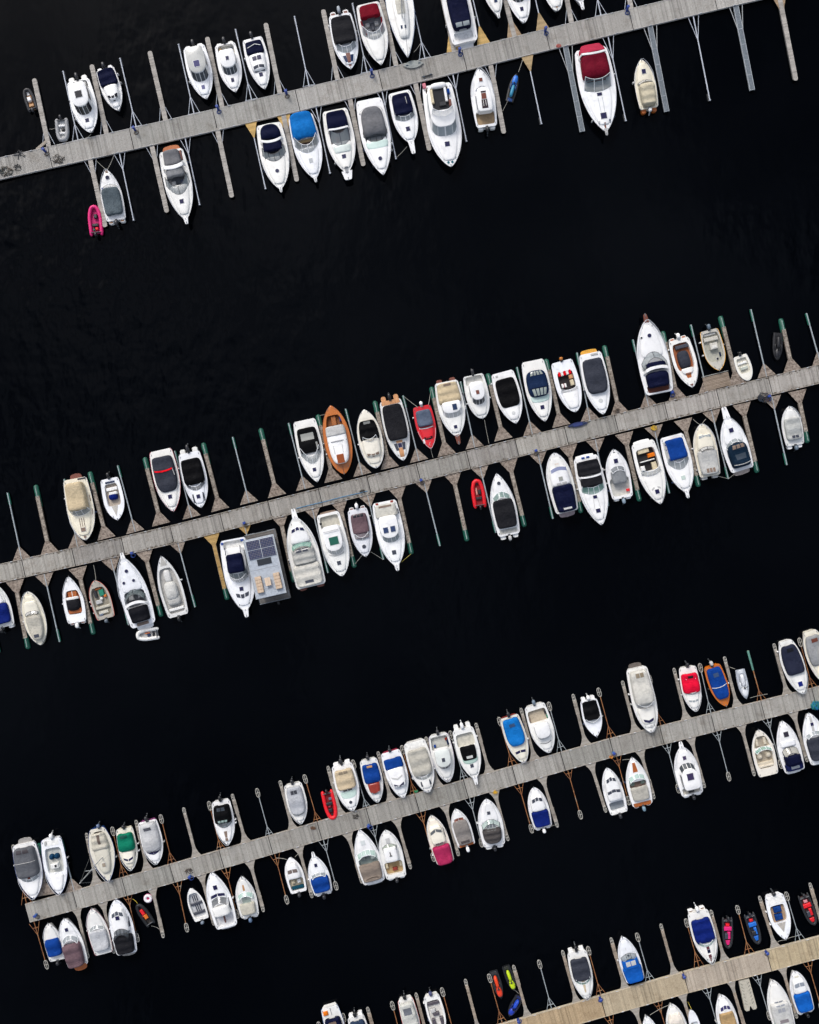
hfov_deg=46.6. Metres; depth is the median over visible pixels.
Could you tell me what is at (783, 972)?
mooring finger
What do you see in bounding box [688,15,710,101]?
mooring finger
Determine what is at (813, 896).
mooring finger
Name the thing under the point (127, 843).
motor boat
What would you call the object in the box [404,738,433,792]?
motor boat
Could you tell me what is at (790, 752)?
motor boat
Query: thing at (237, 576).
motor boat
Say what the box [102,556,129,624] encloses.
mooring finger
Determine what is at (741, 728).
mooring finger
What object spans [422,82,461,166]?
motor boat
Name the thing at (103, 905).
mooring finger
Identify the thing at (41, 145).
corner board
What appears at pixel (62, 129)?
inflatable boat
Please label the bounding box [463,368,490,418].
motor boat
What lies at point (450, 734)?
mooring finger
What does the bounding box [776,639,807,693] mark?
motor boat
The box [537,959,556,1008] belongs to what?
mooring finger
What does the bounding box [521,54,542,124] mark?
mooring finger
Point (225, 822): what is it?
motor boat
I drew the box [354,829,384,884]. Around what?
motor boat
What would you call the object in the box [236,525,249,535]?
mooring finger
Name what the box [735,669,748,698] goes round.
jet ski
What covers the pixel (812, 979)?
mooring finger
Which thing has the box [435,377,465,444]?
motor boat
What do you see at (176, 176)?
motor boat
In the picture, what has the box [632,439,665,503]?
motor boat
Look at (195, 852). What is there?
mooring finger
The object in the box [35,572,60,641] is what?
mooring finger
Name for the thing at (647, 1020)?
motor boat
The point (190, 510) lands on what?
mooring finger
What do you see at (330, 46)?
mooring finger
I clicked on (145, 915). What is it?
inflatable boat
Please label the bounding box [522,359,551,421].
motor boat
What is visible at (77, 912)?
mooring finger
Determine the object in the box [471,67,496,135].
motor boat
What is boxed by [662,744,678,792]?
mooring finger
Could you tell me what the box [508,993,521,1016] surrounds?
jet ski
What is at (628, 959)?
motor boat
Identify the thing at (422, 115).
mooring finger
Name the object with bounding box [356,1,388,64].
motor boat
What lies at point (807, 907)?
inflatable boat
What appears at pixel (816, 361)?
mooring finger
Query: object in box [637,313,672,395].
motor boat
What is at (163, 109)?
mooring finger
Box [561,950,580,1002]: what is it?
mooring finger
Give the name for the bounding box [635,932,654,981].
mooring finger
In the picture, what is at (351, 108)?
mooring finger
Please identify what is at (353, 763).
mooring finger
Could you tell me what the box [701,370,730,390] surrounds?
platform
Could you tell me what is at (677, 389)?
mooring finger
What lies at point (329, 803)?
inflatable boat
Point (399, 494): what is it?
mooring finger
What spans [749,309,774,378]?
mooring finger
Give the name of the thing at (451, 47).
mooring finger
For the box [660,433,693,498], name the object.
motor boat
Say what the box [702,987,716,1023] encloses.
mooring finger
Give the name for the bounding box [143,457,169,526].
mooring finger
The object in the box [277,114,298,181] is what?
mooring finger
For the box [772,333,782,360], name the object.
jet ski
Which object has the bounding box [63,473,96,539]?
motor boat
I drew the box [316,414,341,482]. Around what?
mooring finger
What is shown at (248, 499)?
mooring finger
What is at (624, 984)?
mooring finger
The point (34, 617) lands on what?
motor boat
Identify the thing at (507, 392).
motor boat
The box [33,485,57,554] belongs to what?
mooring finger
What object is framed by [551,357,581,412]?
motor boat
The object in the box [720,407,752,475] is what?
motor boat
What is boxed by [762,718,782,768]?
mooring finger
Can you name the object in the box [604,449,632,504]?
motor boat
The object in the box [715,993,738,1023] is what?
motor boat
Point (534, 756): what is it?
mooring finger
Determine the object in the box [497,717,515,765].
mooring finger
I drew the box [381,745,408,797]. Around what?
motor boat
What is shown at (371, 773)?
motor boat
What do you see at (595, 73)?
motor boat
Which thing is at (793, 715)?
mooring finger
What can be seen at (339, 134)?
motor boat
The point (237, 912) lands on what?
mooring finger
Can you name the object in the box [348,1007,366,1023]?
motor boat
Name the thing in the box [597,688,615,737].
mooring finger
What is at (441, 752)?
motor boat
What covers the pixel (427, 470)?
floating pier
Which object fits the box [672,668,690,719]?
mooring finger
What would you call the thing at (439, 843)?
motor boat
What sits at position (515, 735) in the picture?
motor boat
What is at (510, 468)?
mooring finger
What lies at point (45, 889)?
mooring finger
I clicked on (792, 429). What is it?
motor boat
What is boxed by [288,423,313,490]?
mooring finger
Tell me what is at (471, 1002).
mooring finger
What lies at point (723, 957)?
mooring finger
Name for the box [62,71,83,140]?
mooring finger
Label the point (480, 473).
mooring finger
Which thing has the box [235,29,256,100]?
mooring finger
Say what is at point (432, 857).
mooring finger
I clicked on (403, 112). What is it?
motor boat
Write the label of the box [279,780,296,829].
mooring finger
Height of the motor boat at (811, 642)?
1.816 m
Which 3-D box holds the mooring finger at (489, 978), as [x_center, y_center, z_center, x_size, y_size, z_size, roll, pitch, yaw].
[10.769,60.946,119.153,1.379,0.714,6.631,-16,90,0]
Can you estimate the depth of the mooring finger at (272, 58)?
118.81 m
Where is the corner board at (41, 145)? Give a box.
[36,141,46,150]
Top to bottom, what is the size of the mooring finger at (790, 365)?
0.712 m
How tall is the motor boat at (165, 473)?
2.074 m
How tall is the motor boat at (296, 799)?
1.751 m
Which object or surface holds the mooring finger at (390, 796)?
on the water
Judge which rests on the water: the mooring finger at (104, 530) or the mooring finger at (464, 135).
the mooring finger at (104, 530)
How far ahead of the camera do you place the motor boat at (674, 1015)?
118.07 m
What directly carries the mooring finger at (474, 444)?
on the water
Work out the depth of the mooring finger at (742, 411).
118.81 m
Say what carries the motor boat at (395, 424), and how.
on the water
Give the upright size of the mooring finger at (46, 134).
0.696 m
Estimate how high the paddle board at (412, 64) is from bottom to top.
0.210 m
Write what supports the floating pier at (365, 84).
on the water
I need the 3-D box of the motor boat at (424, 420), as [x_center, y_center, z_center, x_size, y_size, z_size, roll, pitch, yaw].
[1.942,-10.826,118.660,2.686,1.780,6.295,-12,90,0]
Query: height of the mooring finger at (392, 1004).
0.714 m
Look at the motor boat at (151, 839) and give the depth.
117.97 m
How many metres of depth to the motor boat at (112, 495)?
118.49 m
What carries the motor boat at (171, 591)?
on the water
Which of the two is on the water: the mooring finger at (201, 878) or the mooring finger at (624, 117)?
the mooring finger at (201, 878)
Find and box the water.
[0,0,818,1023]
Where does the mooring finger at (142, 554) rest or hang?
attached to the floating pier at (427, 470)
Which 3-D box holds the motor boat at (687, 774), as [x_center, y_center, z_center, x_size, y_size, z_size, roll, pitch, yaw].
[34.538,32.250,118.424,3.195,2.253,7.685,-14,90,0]
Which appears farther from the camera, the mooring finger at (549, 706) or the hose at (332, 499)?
the mooring finger at (549, 706)
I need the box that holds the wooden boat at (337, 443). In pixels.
[323,405,352,473]
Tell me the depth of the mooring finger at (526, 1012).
118.81 m
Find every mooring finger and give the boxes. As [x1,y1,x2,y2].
[6,579,30,648]
[7,493,29,560]
[12,844,30,904]
[29,922,48,968]
[32,78,54,146]
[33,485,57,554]
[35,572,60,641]
[37,843,54,895]
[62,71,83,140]
[62,839,81,892]
[63,479,86,547]
[69,566,95,634]
[73,908,89,956]
[84,159,107,226]
[85,833,102,885]
[88,471,114,540]
[90,64,112,134]
[98,901,114,953]
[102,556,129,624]
[110,827,127,876]
[114,152,135,220]
[117,465,143,533]
[119,58,141,127]
[123,895,139,941]
[135,820,153,871]
[136,549,163,616]
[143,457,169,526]
[146,144,168,212]
[148,51,171,120]
[148,887,164,937]
[159,814,176,864]
[171,541,195,606]
[172,881,188,931]
[174,451,199,518]
[178,44,199,114]
[180,137,201,205]
[182,807,200,857]
[196,874,213,925]
[201,443,228,511]
[203,532,229,599]
[205,37,227,106]
[207,801,224,848]
[212,129,233,197]
[221,867,238,918]
[231,794,250,843]
[232,437,257,504]
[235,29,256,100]
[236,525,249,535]
[245,121,266,189]
[245,860,264,911]
[255,788,272,836]
[258,428,285,497]
[264,23,283,92]
[270,852,288,903]
[271,516,294,581]
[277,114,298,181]
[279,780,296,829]
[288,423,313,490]
[293,16,314,86]
[293,846,312,897]
[303,774,320,820]
[306,507,328,572]
[311,106,331,174]
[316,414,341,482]
[318,838,337,889]
[321,9,343,80]
[327,766,345,815]
[332,500,356,567]
[342,831,361,883]
[344,98,364,165]
[345,409,370,476]
[351,3,370,73]
[351,760,369,808]
[360,493,384,559]
[366,1006,373,1023]
[369,826,384,874]
[373,401,398,469]
[377,89,397,159]
[377,751,396,801]
[379,0,401,65]
[389,485,413,553]
[390,1001,397,1023]
[391,817,411,868]
[400,745,418,796]
[402,395,427,462]
[410,83,430,150]
[414,9,430,59]
[415,992,424,1023]
[416,479,440,545]
[416,811,434,861]
[425,737,443,787]
[429,387,455,456]
[439,804,459,855]
[440,987,451,1023]
[441,0,459,52]
[445,472,468,540]
[447,73,467,142]
[448,731,467,779]
[459,381,483,448]
[464,978,478,1023]
[465,797,483,846]
[472,465,496,532]
[473,0,489,44]
[475,723,494,773]
[485,63,505,133]
[486,373,511,441]
[487,973,505,1023]
[489,789,508,840]
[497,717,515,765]
[500,458,526,526]
[503,0,521,37]
[512,964,531,1016]
[514,784,533,832]
[516,367,540,435]
[520,708,539,760]
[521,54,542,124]
[529,450,553,518]
[535,0,548,30]
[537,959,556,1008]
[538,776,558,827]
[544,359,569,427]
[547,702,565,751]
[559,45,584,131]
[559,443,582,512]
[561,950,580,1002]
[562,770,582,818]
[564,0,576,23]
[572,694,590,745]
[576,352,597,421]
[585,762,606,812]
[586,438,608,505]
[586,946,605,995]
[595,0,606,16]
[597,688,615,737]
[602,345,627,414]
[603,35,626,121]
[610,937,629,989]
[612,756,630,804]
[615,431,641,501]
[621,681,640,732]
[625,0,636,8]
[630,1007,640,1023]
[632,339,655,407]
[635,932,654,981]
[636,749,654,798]
[644,25,668,112]
[645,424,669,492]
[653,1001,664,1023]
[659,923,678,975]
[660,331,685,400]
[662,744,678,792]
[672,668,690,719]
[674,417,700,486]
[678,994,692,1023]
[684,737,705,787]
[684,918,703,968]
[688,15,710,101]
[690,324,715,392]
[698,663,714,713]
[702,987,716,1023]
[703,408,728,478]
[709,909,729,961]
[712,730,730,780]
[718,316,745,385]
[723,656,741,707]
[727,981,745,1023]
[729,4,754,90]
[733,401,758,472]
[735,905,754,954]
[736,724,755,775]
[747,650,765,699]
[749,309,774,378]
[753,974,770,1019]
[758,895,780,948]
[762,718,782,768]
[764,395,787,464]
[772,643,791,694]
[774,0,797,80]
[778,318,801,372]
[778,967,797,1018]
[784,891,804,939]
[788,389,809,442]
[788,711,808,761]
[797,638,816,687]
[803,962,818,1005]
[805,313,818,365]
[808,882,818,920]
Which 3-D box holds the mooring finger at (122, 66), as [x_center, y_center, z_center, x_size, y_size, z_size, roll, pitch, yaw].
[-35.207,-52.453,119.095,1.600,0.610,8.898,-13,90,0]
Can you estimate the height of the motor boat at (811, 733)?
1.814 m
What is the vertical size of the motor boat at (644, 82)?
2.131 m
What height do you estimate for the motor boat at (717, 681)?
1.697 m
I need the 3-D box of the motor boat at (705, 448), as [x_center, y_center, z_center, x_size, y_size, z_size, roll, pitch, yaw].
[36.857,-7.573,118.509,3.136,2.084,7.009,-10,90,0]
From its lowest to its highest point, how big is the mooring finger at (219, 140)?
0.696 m
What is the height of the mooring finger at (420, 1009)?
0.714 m
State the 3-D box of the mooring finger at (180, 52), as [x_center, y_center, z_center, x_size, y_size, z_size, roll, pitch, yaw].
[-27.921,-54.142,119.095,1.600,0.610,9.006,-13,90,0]
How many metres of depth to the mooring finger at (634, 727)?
118.81 m
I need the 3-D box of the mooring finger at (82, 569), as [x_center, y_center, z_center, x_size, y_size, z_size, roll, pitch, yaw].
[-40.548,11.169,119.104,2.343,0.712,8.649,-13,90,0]
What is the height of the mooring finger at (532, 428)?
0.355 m
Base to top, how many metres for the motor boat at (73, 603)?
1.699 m
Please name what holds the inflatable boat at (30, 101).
on the water
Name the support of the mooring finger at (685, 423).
on the water
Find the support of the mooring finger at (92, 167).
attached to the floating pier at (365, 84)
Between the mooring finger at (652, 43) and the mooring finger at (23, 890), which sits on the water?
the mooring finger at (23, 890)
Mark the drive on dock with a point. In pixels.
(748, 998)
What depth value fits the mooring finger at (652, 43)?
118.83 m
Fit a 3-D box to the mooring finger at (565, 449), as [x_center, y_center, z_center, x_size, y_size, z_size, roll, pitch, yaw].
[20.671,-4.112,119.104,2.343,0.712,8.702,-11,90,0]
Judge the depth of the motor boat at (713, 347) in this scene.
118.54 m
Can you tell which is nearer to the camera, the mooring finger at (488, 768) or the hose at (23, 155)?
the hose at (23, 155)
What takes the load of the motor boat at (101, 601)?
on the water
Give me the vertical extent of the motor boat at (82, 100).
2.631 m
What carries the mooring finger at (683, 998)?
on the water
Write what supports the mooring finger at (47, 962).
on the water
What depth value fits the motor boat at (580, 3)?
118.15 m
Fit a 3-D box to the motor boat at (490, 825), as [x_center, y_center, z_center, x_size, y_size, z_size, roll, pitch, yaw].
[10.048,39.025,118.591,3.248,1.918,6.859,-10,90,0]
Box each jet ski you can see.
[489,969,502,998]
[502,964,515,990]
[505,73,518,102]
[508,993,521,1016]
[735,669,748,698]
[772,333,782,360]
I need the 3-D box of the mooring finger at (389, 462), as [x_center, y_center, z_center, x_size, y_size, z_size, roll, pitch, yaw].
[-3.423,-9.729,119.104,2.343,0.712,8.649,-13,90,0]
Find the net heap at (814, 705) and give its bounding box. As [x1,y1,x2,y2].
[810,700,818,709]
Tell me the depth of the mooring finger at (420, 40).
118.85 m
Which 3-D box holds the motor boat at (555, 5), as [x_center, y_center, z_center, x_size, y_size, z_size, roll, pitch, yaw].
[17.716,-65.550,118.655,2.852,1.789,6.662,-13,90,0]
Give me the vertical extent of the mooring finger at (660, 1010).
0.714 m
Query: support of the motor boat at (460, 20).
on the water
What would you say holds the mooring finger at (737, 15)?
attached to the floating pier at (365, 84)
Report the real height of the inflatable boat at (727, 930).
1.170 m
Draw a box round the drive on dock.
[738,978,756,1010]
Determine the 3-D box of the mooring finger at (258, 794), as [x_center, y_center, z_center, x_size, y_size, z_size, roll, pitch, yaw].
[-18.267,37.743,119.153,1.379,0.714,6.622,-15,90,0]
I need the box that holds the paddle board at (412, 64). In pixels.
[403,60,422,68]
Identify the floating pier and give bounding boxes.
[0,0,759,179]
[0,364,818,582]
[25,686,818,921]
[498,935,818,1023]
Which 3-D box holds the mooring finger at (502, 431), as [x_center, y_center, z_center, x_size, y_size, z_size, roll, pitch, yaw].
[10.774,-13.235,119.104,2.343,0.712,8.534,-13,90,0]
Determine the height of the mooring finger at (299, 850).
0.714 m
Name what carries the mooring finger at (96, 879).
on the water
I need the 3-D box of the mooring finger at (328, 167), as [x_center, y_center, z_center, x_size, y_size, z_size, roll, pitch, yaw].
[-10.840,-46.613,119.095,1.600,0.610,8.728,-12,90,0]
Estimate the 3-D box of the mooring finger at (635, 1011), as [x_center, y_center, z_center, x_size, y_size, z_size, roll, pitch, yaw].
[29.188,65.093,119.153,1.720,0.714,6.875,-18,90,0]
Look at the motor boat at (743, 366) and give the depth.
118.77 m
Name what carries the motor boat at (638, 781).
on the water
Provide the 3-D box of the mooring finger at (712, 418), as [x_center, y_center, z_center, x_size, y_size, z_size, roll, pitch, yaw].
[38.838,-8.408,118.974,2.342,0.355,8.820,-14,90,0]
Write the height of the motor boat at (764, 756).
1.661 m
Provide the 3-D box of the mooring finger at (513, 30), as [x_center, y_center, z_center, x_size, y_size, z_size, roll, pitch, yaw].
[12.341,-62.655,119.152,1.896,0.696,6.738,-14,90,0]
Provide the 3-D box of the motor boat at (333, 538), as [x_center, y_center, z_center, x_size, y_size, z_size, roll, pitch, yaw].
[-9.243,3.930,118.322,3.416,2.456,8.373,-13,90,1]
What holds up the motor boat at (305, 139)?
on the water
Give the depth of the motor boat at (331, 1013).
118.43 m
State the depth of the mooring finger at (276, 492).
118.82 m
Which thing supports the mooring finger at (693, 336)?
attached to the floating pier at (427, 470)
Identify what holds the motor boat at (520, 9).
on the water
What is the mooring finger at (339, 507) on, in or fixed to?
attached to the floating pier at (427, 470)
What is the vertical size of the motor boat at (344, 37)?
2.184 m
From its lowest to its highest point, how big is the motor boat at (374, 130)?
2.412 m
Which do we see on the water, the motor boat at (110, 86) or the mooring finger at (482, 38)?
the motor boat at (110, 86)
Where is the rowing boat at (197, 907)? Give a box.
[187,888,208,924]
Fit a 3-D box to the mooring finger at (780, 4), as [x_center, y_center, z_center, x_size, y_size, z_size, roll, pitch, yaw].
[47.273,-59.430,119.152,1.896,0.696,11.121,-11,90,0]
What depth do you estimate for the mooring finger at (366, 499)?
118.81 m
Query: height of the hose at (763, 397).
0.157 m
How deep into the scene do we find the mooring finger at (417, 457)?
118.81 m
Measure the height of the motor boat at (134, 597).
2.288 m
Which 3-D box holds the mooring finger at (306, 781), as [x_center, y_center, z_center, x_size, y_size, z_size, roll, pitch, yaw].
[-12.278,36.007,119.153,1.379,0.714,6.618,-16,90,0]
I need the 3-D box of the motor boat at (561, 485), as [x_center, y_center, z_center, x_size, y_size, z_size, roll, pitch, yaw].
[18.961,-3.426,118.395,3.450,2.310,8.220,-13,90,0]
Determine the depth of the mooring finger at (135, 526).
118.81 m
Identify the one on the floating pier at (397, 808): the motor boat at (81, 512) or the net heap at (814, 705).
the net heap at (814, 705)
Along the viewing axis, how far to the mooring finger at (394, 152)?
118.84 m
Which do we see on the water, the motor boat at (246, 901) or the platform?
the motor boat at (246, 901)
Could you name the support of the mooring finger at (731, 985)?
on the water
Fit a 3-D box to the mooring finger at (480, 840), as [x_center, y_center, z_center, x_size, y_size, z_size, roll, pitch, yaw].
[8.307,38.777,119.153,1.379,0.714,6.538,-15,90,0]
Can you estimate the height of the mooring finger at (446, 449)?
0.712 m
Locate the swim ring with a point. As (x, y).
(147, 898)
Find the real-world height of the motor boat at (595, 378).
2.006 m
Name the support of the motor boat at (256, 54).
on the water
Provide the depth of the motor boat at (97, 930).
118.13 m
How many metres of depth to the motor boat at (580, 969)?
118.13 m
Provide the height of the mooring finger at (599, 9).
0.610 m
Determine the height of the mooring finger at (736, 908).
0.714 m
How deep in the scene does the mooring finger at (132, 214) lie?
118.85 m
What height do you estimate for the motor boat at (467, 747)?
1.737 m
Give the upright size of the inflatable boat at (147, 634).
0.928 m
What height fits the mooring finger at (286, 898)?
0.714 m
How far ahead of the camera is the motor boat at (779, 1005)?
118.06 m
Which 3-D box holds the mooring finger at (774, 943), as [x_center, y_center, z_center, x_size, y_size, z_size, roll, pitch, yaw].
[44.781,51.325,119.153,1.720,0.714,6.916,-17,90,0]
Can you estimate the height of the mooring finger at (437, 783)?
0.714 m
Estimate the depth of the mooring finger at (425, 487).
118.81 m
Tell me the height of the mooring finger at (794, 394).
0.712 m
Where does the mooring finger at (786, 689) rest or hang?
on the water
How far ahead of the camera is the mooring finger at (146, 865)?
118.81 m
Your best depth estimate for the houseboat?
116.59 m
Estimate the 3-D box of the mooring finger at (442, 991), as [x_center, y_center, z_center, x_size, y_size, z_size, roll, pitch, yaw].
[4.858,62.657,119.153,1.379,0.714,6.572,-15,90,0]
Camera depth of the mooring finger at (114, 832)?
118.83 m
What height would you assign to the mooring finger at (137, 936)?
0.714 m
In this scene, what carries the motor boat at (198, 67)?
on the water
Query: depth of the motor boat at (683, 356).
118.41 m
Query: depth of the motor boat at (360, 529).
118.12 m
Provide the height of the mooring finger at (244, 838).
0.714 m
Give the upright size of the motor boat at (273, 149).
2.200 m
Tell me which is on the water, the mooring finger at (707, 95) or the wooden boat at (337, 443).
the wooden boat at (337, 443)
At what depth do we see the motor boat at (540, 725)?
118.39 m
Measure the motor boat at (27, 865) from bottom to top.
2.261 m
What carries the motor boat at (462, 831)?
on the water
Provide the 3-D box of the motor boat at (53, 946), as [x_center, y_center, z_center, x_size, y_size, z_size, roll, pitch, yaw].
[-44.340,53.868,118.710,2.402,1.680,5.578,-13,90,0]
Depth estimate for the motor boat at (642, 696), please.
117.81 m
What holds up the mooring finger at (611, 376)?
attached to the floating pier at (427, 470)
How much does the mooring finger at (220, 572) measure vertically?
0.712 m
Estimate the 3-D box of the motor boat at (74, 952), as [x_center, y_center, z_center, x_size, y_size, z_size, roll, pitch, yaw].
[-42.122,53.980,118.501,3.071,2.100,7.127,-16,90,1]
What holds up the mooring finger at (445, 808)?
on the water
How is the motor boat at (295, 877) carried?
on the water
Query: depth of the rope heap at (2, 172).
118.65 m
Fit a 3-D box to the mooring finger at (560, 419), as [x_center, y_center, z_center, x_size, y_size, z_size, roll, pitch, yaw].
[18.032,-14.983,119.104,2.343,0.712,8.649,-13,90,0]
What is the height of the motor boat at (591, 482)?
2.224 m
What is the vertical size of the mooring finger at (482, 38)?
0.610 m
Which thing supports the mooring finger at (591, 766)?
on the water
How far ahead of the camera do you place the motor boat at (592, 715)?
118.36 m
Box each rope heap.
[0,166,12,176]
[52,154,64,163]
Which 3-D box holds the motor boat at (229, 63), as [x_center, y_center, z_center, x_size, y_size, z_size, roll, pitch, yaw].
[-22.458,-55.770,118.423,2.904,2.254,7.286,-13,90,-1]
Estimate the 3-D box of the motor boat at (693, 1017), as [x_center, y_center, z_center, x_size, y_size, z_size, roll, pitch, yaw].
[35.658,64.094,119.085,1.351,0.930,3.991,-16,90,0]
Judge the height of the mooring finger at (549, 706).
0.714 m
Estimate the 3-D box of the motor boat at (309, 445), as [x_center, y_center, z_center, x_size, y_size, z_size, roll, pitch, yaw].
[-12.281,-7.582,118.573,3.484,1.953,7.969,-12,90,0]
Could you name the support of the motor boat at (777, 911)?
on the water
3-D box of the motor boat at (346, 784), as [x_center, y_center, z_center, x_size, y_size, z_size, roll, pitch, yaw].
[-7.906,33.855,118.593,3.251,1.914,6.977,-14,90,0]
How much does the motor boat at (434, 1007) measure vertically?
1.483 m
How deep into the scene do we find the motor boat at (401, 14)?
117.93 m
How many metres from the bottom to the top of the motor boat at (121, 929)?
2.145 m
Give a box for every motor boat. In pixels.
[0,588,14,633]
[12,837,42,899]
[21,591,46,644]
[41,830,69,894]
[43,923,64,965]
[58,918,87,970]
[62,576,86,627]
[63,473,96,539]
[67,72,97,132]
[79,821,117,883]
[86,908,112,955]
[89,580,114,622]
[96,62,121,110]
[100,169,125,228]
[101,471,123,520]
[108,899,137,955]
[116,822,139,870]
[117,552,154,629]
[138,813,164,864]
[149,448,180,511]
[157,556,187,621]
[159,145,193,223]
[178,443,207,507]
[184,39,212,98]
[206,871,236,929]
[212,792,236,845]
[215,37,241,92]
[220,537,253,617]
[235,876,258,922]
[243,31,269,89]
[257,122,290,192]
[284,776,306,823]
[285,857,306,896]
[287,508,324,590]
[289,111,321,182]
[293,418,324,481]
[308,851,331,899]
[317,510,348,575]
[321,1002,344,1023]
[323,108,355,179]
[328,6,358,69]
[332,755,360,810]
[348,502,372,556]
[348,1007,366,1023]
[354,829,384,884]
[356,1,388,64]
[356,97,392,174]
[357,410,383,467]
[360,752,382,802]
[373,500,404,570]
[378,829,405,882]
[380,392,409,460]
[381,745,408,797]
[384,0,415,57]
[389,90,417,153]
[398,990,419,1023]
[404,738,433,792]
[413,401,435,449]
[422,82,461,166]
[423,987,445,1023]
[427,815,453,865]
[429,727,454,781]
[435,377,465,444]
[442,0,477,48]
[451,808,474,851]
[453,720,480,784]
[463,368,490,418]
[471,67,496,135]
[476,799,504,850]
[486,0,501,18]
[490,473,519,541]
[491,370,521,423]
[500,709,528,762]
[507,0,529,23]
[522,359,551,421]
[525,697,554,752]
[528,787,551,832]
[546,0,562,11]
[546,452,577,517]
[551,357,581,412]
[567,941,592,999]
[574,453,607,524]
[575,0,583,9]
[575,43,615,135]
[579,349,609,414]
[580,693,602,737]
[602,767,626,818]
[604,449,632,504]
[617,936,643,983]
[624,757,651,810]
[626,662,657,732]
[632,58,658,115]
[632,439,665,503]
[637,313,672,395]
[643,1014,654,1023]
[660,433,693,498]
[666,1003,686,1023]
[668,333,697,387]
[674,741,702,799]
[678,661,701,711]
[687,902,717,964]
[688,1009,699,1023]
[691,423,719,479]
[699,324,725,370]
[704,659,729,706]
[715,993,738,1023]
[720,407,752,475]
[734,352,752,380]
[752,729,777,776]
[765,888,790,939]
[767,979,794,1023]
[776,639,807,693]
[776,720,804,773]
[781,406,803,451]
[790,970,813,1017]
[802,629,818,678]
[803,712,818,764]
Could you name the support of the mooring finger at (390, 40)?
attached to the floating pier at (365, 84)
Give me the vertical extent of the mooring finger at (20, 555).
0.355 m
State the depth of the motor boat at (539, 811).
118.01 m
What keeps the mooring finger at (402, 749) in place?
on the water
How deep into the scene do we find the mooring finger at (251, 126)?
118.81 m
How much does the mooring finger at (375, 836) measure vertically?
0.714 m
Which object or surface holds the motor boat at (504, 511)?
on the water
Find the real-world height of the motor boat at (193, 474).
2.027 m
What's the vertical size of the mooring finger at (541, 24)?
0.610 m
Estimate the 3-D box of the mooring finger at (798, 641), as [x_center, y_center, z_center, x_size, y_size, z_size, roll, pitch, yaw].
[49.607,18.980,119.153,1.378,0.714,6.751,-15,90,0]
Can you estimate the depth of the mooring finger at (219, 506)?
118.82 m
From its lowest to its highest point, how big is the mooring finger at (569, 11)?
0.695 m
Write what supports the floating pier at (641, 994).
on the water
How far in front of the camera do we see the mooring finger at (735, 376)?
118.81 m
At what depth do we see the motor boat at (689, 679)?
118.16 m
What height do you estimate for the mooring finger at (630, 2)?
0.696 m
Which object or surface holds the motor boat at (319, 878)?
on the water
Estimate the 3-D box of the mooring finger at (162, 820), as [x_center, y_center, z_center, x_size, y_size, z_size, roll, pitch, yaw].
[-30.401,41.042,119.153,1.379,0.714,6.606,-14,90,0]
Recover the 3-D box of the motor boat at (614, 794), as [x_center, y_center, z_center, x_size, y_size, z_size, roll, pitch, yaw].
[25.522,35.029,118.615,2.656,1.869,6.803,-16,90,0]
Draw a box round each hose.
[14,150,25,158]
[296,491,366,508]
[757,392,770,402]
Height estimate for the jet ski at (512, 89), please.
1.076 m
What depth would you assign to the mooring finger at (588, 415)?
118.81 m
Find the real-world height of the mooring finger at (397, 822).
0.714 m
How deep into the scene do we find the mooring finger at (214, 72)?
118.81 m
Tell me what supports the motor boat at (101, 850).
on the water
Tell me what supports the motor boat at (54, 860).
on the water
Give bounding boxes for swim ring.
[143,894,152,902]
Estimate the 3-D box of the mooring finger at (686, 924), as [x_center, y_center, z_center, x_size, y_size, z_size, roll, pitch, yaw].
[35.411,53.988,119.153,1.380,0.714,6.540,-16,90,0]
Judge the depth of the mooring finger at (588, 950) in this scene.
118.83 m
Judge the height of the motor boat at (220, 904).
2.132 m
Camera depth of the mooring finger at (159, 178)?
118.81 m
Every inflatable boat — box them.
[23,88,37,112]
[55,114,69,141]
[88,205,102,236]
[135,903,154,926]
[136,627,159,640]
[321,789,337,819]
[471,479,486,509]
[722,916,732,948]
[744,912,760,943]
[798,893,816,924]
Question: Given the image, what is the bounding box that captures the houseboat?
[243,529,290,604]
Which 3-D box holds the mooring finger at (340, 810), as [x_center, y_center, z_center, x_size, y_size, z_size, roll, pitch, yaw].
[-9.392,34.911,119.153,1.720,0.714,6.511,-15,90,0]
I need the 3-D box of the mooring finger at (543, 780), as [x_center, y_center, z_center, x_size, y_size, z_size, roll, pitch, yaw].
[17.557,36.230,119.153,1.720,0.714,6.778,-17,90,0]
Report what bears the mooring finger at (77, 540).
attached to the floating pier at (427, 470)
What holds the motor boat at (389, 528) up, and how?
on the water
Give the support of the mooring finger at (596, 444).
on the water
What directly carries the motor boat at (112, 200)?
on the water
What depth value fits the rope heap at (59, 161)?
118.66 m
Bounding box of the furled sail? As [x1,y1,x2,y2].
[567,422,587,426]
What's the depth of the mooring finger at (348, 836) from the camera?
118.81 m
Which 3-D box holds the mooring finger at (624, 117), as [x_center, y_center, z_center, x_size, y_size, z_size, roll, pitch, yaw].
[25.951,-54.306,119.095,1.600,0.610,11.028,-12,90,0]
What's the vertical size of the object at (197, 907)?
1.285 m
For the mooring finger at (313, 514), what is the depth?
118.81 m
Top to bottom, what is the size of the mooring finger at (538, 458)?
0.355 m

